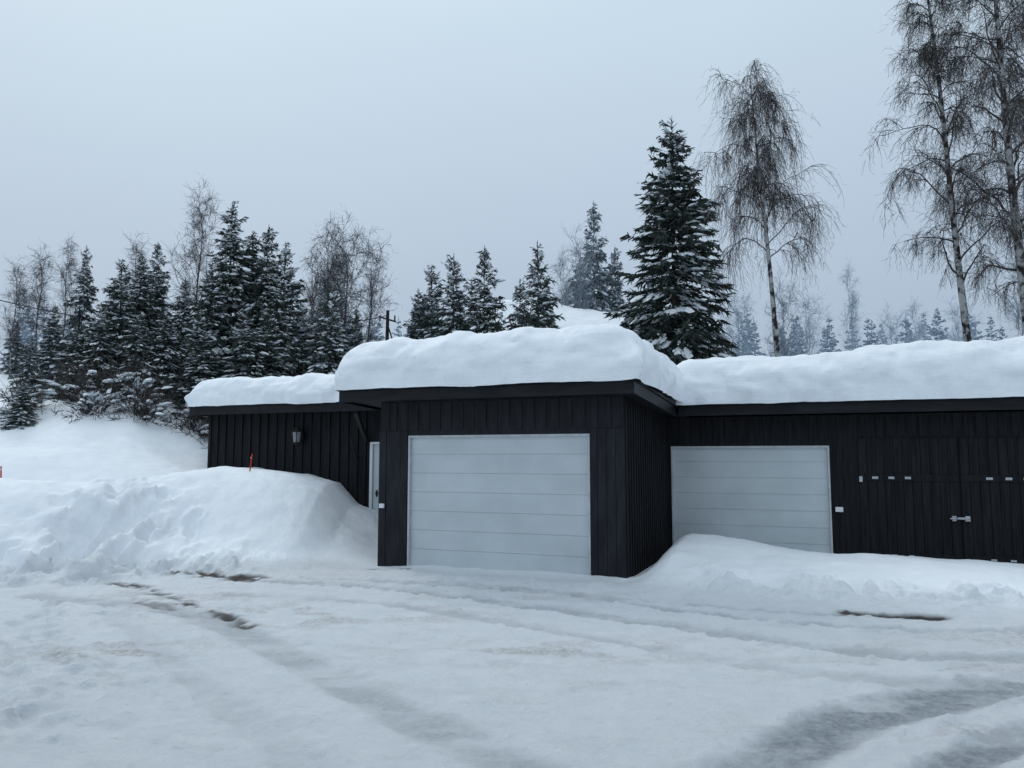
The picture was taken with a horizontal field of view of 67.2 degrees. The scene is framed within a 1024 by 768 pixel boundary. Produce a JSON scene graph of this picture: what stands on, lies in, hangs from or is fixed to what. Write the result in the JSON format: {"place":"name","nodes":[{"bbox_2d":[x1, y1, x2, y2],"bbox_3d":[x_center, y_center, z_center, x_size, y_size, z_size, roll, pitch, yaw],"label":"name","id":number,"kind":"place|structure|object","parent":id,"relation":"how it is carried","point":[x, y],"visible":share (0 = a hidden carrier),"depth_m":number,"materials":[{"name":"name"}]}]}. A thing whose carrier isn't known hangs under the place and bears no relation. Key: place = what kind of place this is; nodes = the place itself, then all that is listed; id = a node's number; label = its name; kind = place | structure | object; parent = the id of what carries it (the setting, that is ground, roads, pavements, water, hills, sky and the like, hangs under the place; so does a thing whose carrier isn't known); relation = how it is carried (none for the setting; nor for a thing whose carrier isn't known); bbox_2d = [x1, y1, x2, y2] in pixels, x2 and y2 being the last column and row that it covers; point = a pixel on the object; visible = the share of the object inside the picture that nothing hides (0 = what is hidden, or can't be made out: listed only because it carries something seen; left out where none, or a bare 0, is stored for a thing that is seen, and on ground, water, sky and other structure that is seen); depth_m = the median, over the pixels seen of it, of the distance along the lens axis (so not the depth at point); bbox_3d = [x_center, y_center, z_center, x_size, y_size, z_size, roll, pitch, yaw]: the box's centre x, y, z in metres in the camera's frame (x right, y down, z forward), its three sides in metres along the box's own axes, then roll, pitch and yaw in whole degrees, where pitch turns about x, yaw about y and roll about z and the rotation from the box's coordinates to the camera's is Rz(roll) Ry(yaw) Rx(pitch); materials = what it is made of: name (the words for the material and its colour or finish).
{"place":"outdoors","nodes":[
{"label":"outdoors","id":0,"kind":"place"},
{"bbox_2d":[0,374,1023,767],"bbox_3d":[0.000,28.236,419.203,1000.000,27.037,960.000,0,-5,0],"label":"snow ground","id":1,"kind":"structure","parent":0,"point":[170,600],"depth_m":7.26,"materials":[{"name":"white snow"}]},
{"bbox_2d":[0,322,26,374],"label":"spruce tree","id":2,"kind":"object","parent":1,"relation":"on","point":[13,367],"visible":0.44,"depth_m":26.11,"materials":[{"name":"green plant"}]},
{"bbox_2d":[0,380,40,429],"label":"spruce tree","id":3,"kind":"object","parent":1,"relation":"on","point":[20,416],"visible":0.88,"depth_m":18.35,"materials":[{"name":"green plant"}]},
{"bbox_2d":[0,255,43,376],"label":"birch tree","id":4,"kind":"object","parent":1,"relation":"on","point":[16,299],"visible":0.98,"depth_m":25.30,"materials":[{"name":"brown plant"}]},
{"bbox_2d":[0,372,53,417],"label":"snowy shrub","id":5,"kind":"object","parent":1,"relation":"on","point":[7,397],"visible":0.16,"depth_m":19.23,"materials":[{"name":"brown wood"}]},
{"bbox_2d":[7,334,48,397],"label":"spruce tree","id":6,"kind":"object","parent":1,"relation":"on","point":[26,367],"visible":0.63,"depth_m":22.57,"materials":[{"name":"green plant"}]},
{"bbox_2d":[0,240,65,360],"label":"birch tree","id":7,"kind":"object","parent":1,"relation":"on","point":[42,290],"visible":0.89,"depth_m":26.37,"materials":[{"name":"brown plant"}]},
{"bbox_2d":[33,376,47,410],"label":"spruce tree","id":8,"kind":"object","parent":1,"relation":"on","point":[43,391],"visible":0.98,"depth_m":19.05,"materials":[{"name":"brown plant"}]},
{"bbox_2d":[35,304,67,388],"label":"spruce tree","id":9,"kind":"object","parent":1,"relation":"on","point":[49,342],"visible":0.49,"depth_m":24.07,"materials":[{"name":"green plant"}]},
{"bbox_2d":[20,234,94,339],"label":"birch tree","id":10,"kind":"object","parent":1,"relation":"on","point":[69,266],"visible":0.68,"depth_m":28.45,"materials":[{"name":"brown plant"}]},
{"bbox_2d":[42,323,91,399],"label":"spruce tree","id":11,"kind":"object","parent":1,"relation":"on","point":[76,341],"visible":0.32,"depth_m":22.03,"materials":[{"name":"green plant"}]},
{"bbox_2d":[48,246,99,389],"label":"spruce tree","id":12,"kind":"object","parent":1,"relation":"on","point":[83,301],"visible":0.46,"depth_m":24.22,"materials":[{"name":"green plant"}]},
{"bbox_2d":[74,370,83,393],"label":"birch tree","id":13,"kind":"object","parent":1,"relation":"on","point":[79,381],"visible":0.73,"depth_m":20.11,"materials":[{"name":"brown plant"}]},
{"bbox_2d":[22,352,146,409],"bbox_3d":[-11.161,0.148,20.381,3.083,2.415,3.093,4,-6,-33],"label":"snowy shrub","id":14,"kind":"object","parent":1,"relation":"on","point":[51,391],"visible":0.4,"depth_m":20.01,"materials":[{"name":"white wood"}]},
{"bbox_2d":[42,374,130,423],"bbox_3d":[-10.501,0.635,19.138,2.443,1.712,2.229,0,-5,0],"label":"snowy shrub","id":15,"kind":"object","parent":1,"relation":"on","point":[86,406],"visible":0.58,"depth_m":18.84,"materials":[{"name":"white wood"}]},
{"bbox_2d":[56,304,121,398],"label":"spruce tree","id":16,"kind":"object","parent":1,"relation":"on","point":[99,350],"visible":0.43,"depth_m":22.07,"materials":[{"name":"green plant"}]},
{"bbox_2d":[84,230,152,328],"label":"birch tree","id":17,"kind":"object","parent":1,"relation":"on","point":[137,250],"visible":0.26,"depth_m":28.44,"materials":[{"name":"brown plant"}]},
{"bbox_2d":[90,258,147,388],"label":"spruce tree","id":18,"kind":"object","parent":1,"relation":"on","point":[120,312],"visible":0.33,"depth_m":23.16,"materials":[{"name":"green plant"}]},
{"bbox_2d":[70,357,192,421],"bbox_3d":[-9.726,0.264,20.363,3.022,2.093,2.766,-2,-6,19],"label":"snowy shrub","id":19,"kind":"object","parent":1,"relation":"on","point":[145,385],"visible":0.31,"depth_m":20.13,"materials":[{"name":"plant"}]},
{"bbox_2d":[103,312,169,398],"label":"spruce tree","id":20,"kind":"object","parent":1,"relation":"on","point":[137,346],"visible":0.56,"depth_m":21.58,"materials":[{"name":"green plant"}]},
{"bbox_2d":[113,252,160,367],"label":"spruce tree","id":21,"kind":"object","parent":1,"relation":"on","point":[143,303],"visible":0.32,"depth_m":24.33,"materials":[{"name":"green plant"}]},
{"bbox_2d":[89,374,188,429],"bbox_3d":[-9.387,0.589,19.464,2.120,1.811,2.155,0,-5,0],"label":"snowy shrub","id":22,"kind":"object","parent":1,"relation":"on","point":[146,410],"visible":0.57,"depth_m":19.23,"materials":[{"name":"white wood"}]},
{"bbox_2d":[140,244,177,370],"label":"spruce tree","id":23,"kind":"object","parent":1,"relation":"on","point":[160,290],"visible":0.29,"depth_m":25.39,"materials":[{"name":"green plant"}]},
{"bbox_2d":[132,304,186,398],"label":"spruce tree","id":24,"kind":"object","parent":1,"relation":"on","point":[169,343],"visible":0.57,"depth_m":22.06,"materials":[{"name":"green plant"}]},
{"bbox_2d":[158,278,196,373],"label":"spruce tree","id":25,"kind":"object","parent":1,"relation":"on","point":[182,304],"visible":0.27,"depth_m":25.25,"materials":[{"name":"green plant"}]},
{"bbox_2d":[157,389,208,442],"bbox_3d":[-8.292,1.022,20.142,2.978,2.142,3.299,0,-5,0],"label":"snowy shrub","id":26,"kind":"object","parent":1,"relation":"on","point":[194,425],"visible":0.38,"depth_m":19.92,"materials":[{"name":"plant"}]},
{"bbox_2d":[151,180,224,335],"bbox_3d":[-11.565,-3.766,27.908,2.457,7.947,3.873,5,-7,-41],"label":"birch tree","id":27,"kind":"object","parent":1,"relation":"on","point":[201,219],"visible":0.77,"depth_m":27.51,"materials":[{"name":"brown plant"}]},
{"bbox_2d":[159,315,228,419],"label":"spruce tree","id":28,"kind":"object","parent":1,"relation":"on","point":[201,366],"visible":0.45,"depth_m":21.49,"materials":[{"name":"green plant"}]},
{"bbox_2d":[191,419,208,448],"bbox_3d":[-7.468,1.621,20.654,3.159,2.345,2.385,3,-6,-29],"label":"snowy shrub","id":29,"kind":"object","parent":1,"relation":"on","point":[204,447],"visible":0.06,"depth_m":19.59,"materials":[{"name":"brown wood"}]},
{"bbox_2d":[174,259,239,396],"bbox_3d":[-9.046,-1.054,23.188,2.959,5.497,2.768,5,-7,-43],"label":"spruce tree","id":30,"kind":"object","parent":1,"relation":"on","point":[216,297],"visible":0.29,"depth_m":23.11,"materials":[{"name":"green plant"}]},
{"bbox_2d":[175,201,269,380],"bbox_3d":[-9.069,-1.718,24.198,4.170,8.266,4.421,1,-6,-14],"label":"spruce tree","id":31,"kind":"object","parent":1,"relation":"on","point":[234,291],"visible":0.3,"depth_m":24.15,"materials":[{"name":"green plant"}]},
{"bbox_2d":[198,304,273,422],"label":"spruce tree","id":32,"kind":"object","parent":1,"relation":"on","point":[244,367],"visible":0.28,"depth_m":22.06,"materials":[{"name":"green plant"}]},
{"bbox_2d":[223,231,271,361],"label":"spruce tree","id":33,"kind":"object","parent":1,"relation":"on","point":[252,242],"visible":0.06,"depth_m":25.37,"materials":[{"name":"green plant"}]},
{"bbox_2d":[232,227,295,377],"bbox_3d":[-7.897,-1.072,24.217,3.280,8.092,3.369,3,-6,-28],"label":"spruce tree","id":34,"kind":"object","parent":1,"relation":"on","point":[263,283],"visible":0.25,"depth_m":24.25,"materials":[{"name":"green plant"}]},
{"bbox_2d":[240,312,295,377],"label":"spruce tree","id":35,"kind":"object","parent":1,"relation":"on","point":[272,351],"visible":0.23,"depth_m":22.54,"materials":[{"name":"green plant"}]},
{"bbox_2d":[248,243,312,376],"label":"spruce tree","id":36,"kind":"object","parent":1,"relation":"on","point":[291,293],"visible":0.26,"depth_m":23.72,"materials":[{"name":"green plant"}]},
{"bbox_2d":[286,305,317,376],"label":"spruce tree","id":37,"kind":"object","parent":1,"relation":"on","point":[303,341],"visible":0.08,"depth_m":24.19,"materials":[{"name":"green plant"}]},
{"bbox_2d":[299,312,323,372],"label":"spruce tree","id":38,"kind":"object","parent":1,"relation":"on","point":[314,317],"visible":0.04,"depth_m":25.20,"materials":[{"name":"green plant"}]},
{"bbox_2d":[292,237,349,360],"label":"birch tree","id":39,"kind":"object","parent":1,"relation":"on","point":[314,285],"visible":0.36,"depth_m":27.47,"materials":[{"name":"brown plant"}]},
{"bbox_2d":[302,290,349,373],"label":"spruce tree","id":40,"kind":"object","parent":1,"relation":"on","point":[330,352],"visible":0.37,"depth_m":23.03,"materials":[{"name":"green plant"}]},
{"bbox_2d":[302,232,365,364],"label":"birch tree","id":41,"kind":"object","parent":1,"relation":"on","point":[334,279],"visible":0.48,"depth_m":25.34,"materials":[{"name":"brown plant"}]},
{"bbox_2d":[295,211,379,362],"bbox_3d":[-6.500,-1.810,26.427,4.196,9.326,4.756,3,-6,-27],"label":"birch tree","id":42,"kind":"object","parent":1,"relation":"on","point":[328,242],"visible":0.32,"depth_m":26.58,"materials":[{"name":"brown plant"}]},
{"bbox_2d":[304,204,382,345],"bbox_3d":[-6.401,-1.873,27.799,2.912,9.420,4.591,5,-7,-42],"label":"birch tree","id":43,"kind":"object","parent":1,"relation":"on","point":[346,256],"visible":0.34,"depth_m":27.40,"materials":[{"name":"brown plant"}]},
{"bbox_2d":[343,305,364,352],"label":"spruce tree","id":44,"kind":"object","parent":1,"relation":"on","point":[356,320],"visible":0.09,"depth_m":26.24,"materials":[{"name":"green plant"}]},
{"bbox_2d":[348,224,402,342],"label":"birch tree","id":45,"kind":"object","parent":1,"relation":"on","point":[372,292],"visible":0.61,"depth_m":28.35,"materials":[{"name":"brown plant"}]},
{"bbox_2d":[379,310,395,340],"bbox_3d":[-4.881,-0.317,30.164,0.757,5.193,0.164,0,-5,0],"label":"utility pole","id":46,"kind":"object","parent":1,"relation":"on","point":[387,326],"visible":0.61,"depth_m":30.31,"materials":[{"name":"wood"}]},
{"bbox_2d":[0,300,384,327],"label":"overhead cable","id":47,"kind":"object","parent":46,"relation":"attached to","point":[82,317],"visible":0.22,"depth_m":23.70,"materials":[{"name":"metal"}]},
{"bbox_2d":[402,288,430,339],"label":"spruce tree","id":48,"kind":"object","parent":1,"relation":"on","point":[409,328],"visible":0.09,"depth_m":28.29,"materials":[{"name":"green plant"}]},
{"bbox_2d":[405,265,445,339],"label":"spruce tree","id":49,"kind":"object","parent":1,"relation":"on","point":[424,318],"visible":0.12,"depth_m":28.24,"materials":[{"name":"green plant"}]},
{"bbox_2d":[424,255,472,338],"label":"spruce tree","id":50,"kind":"object","parent":1,"relation":"on","point":[458,311],"visible":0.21,"depth_m":27.29,"materials":[{"name":"green plant"}]},
{"bbox_2d":[452,278,488,328],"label":"spruce tree","id":51,"kind":"object","parent":1,"relation":"on","point":[471,293],"visible":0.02,"depth_m":29.42,"materials":[{"name":"green plant"}]},
{"bbox_2d":[460,245,506,333],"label":"spruce tree","id":52,"kind":"object","parent":1,"relation":"on","point":[484,326],"visible":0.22,"depth_m":26.33,"materials":[{"name":"green plant"}]},
{"bbox_2d":[0,291,1007,373],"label":"distant forest","id":53,"kind":"object","parent":1,"relation":"on","point":[931,332],"visible":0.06,"depth_m":61.13,"materials":[{"name":"plant"}]},
{"bbox_2d":[503,279,529,330],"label":"spruce tree","id":54,"kind":"object","parent":1,"relation":"on","point":[517,296],"visible":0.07,"depth_m":28.27,"materials":[{"name":"green plant"}]},
{"bbox_2d":[510,240,565,328],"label":"spruce tree","id":55,"kind":"object","parent":1,"relation":"on","point":[534,319],"visible":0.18,"depth_m":26.08,"materials":[{"name":"green plant"}]},
{"bbox_2d":[548,246,576,306],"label":"tree","id":56,"kind":"object","parent":1,"relation":"on","point":[563,281],"visible":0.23,"depth_m":37.72,"materials":[{"name":"plant"}]},
{"bbox_2d":[555,223,606,311],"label":"birch tree","id":57,"kind":"object","parent":1,"relation":"on","point":[580,285],"visible":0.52,"depth_m":36.51,"materials":[{"name":"grey plant"}]},
{"bbox_2d":[567,258,597,310],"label":"spruce tree","id":58,"kind":"object","parent":1,"relation":"on","point":[592,297],"visible":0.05,"depth_m":37.45,"materials":[{"name":"green plant"}]},
{"bbox_2d":[569,200,616,311],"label":"spruce tree","id":59,"kind":"object","parent":1,"relation":"on","point":[601,256],"visible":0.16,"depth_m":38.44,"materials":[{"name":"green plant"}]},
{"bbox_2d":[184,324,1023,577],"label":"black wooden garage","id":60,"kind":"structure","parent":1,"relation":"on","point":[611,450],"depth_m":12.26,"materials":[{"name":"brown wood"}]},
{"bbox_2d":[373,444,378,511],"bbox_3d":[-2.441,2.214,15.455,0.780,2.000,0.040,-2,-6,22],"label":"entrance door","id":61,"kind":"structure","parent":60,"relation":"in","point":[376,446],"depth_m":15.59,"materials":[{"name":"white metal"}]},
{"bbox_2d":[410,436,588,574],"bbox_3d":[-0.236,1.834,11.801,2.961,2.110,0.040,-2,-6,22],"label":"sectional garage door","id":62,"kind":"structure","parent":60,"relation":"in","point":[496,503],"depth_m":11.75,"materials":[{"name":"white metal"}]},
{"bbox_2d":[673,448,830,552],"bbox_3d":[4.142,2.067,13.469,2.600,1.960,0.040,-2,-6,22],"label":"sectional garage door small","id":63,"kind":"structure","parent":60,"relation":"in","point":[779,497],"depth_m":13.42,"materials":[{"name":"white metal"}]},
{"bbox_2d":[601,248,627,311],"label":"spruce tree","id":64,"kind":"object","parent":1,"relation":"on","point":[618,300],"visible":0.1,"depth_m":38.49,"materials":[{"name":"green plant"}]},
{"bbox_2d":[624,291,651,339],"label":"spruce tree","id":65,"kind":"object","parent":1,"relation":"on","point":[638,329],"visible":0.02,"depth_m":27.29,"materials":[{"name":"green plant"}]},
{"bbox_2d":[642,276,666,331],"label":"spruce tree","id":66,"kind":"object","parent":1,"relation":"on","point":[648,286],"visible":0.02,"depth_m":30.36,"materials":[{"name":"green plant"}]},
{"bbox_2d":[603,119,738,364],"bbox_3d":[4.733,-1.391,24.222,7.088,14.608,7.198,0,-5,4],"label":"spruce tree","id":67,"kind":"object","parent":1,"relation":"on","point":[679,322],"visible":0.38,"depth_m":23.93,"materials":[{"name":"green plant"}]},
{"bbox_2d":[719,275,764,355],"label":"birch tree","id":68,"kind":"object","parent":1,"relation":"on","point":[738,328],"visible":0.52,"depth_m":36.38,"materials":[{"name":"grey plant"}]},
{"bbox_2d":[684,58,844,356],"bbox_3d":[7.483,-2.547,22.246,4.213,14.105,4.180,-4,-7,36],"label":"birch tree","id":69,"kind":"object","parent":1,"relation":"on","point":[758,173],"visible":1,"depth_m":22.43,"materials":[{"name":"brown plant"}]},
{"bbox_2d":[758,266,813,356],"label":"birch tree","id":70,"kind":"object","parent":1,"relation":"on","point":[787,328],"visible":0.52,"depth_m":34.36,"materials":[{"name":"grey plant"}]},
{"bbox_2d":[787,283,833,354],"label":"birch tree","id":71,"kind":"object","parent":1,"relation":"on","point":[806,343],"visible":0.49,"depth_m":36.32,"materials":[{"name":"grey plant"}]},
{"bbox_2d":[822,258,870,351],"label":"birch tree","id":72,"kind":"object","parent":1,"relation":"on","point":[853,305],"visible":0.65,"depth_m":38.58,"materials":[{"name":"grey plant"}]},
{"bbox_2d":[870,299,908,344],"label":"tree","id":73,"kind":"object","parent":1,"relation":"on","point":[889,329],"visible":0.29,"depth_m":44.50,"materials":[{"name":"grey plant"}]},
{"bbox_2d":[898,296,942,342],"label":"birch tree","id":74,"kind":"object","parent":1,"relation":"on","point":[918,334],"visible":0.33,"depth_m":40.55,"materials":[{"name":"grey plant"}]},
{"bbox_2d":[858,0,1023,341],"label":"birch tree","id":75,"kind":"object","parent":1,"relation":"on","point":[922,58],"visible":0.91,"depth_m":20.55,"materials":[{"name":"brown plant"}]},
{"bbox_2d":[933,294,985,341],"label":"birch tree","id":76,"kind":"object","parent":1,"relation":"on","point":[957,326],"visible":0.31,"depth_m":42.43,"materials":[{"name":"grey plant"}]},
{"bbox_2d":[896,0,1023,332],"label":"birch tree","id":77,"kind":"object","parent":1,"relation":"on","point":[1006,120],"visible":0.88,"depth_m":19.73,"materials":[{"name":"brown plant"}]},
{"bbox_2d":[959,0,1023,318],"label":"birch tree","id":78,"kind":"object","parent":1,"relation":"on","point":[1008,285],"visible":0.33,"depth_m":21.55,"materials":[{"name":"brown plant"}]},
{"bbox_2d":[993,247,1023,335],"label":"birch tree","id":79,"kind":"object","parent":1,"relation":"on","point":[1017,316],"visible":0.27,"depth_m":32.55,"materials":[{"name":"grey plant"}]},
{"bbox_2d":[0,0,1023,373],"label":"sky","id":80,"kind":"structure","parent":0,"point":[456,128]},
{"bbox_2d":[454,299,630,333],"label":"hill","id":81,"kind":"structure","parent":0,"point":[573,316],"depth_m":34.74,"materials":[{"name":"white snow"}]}
]}

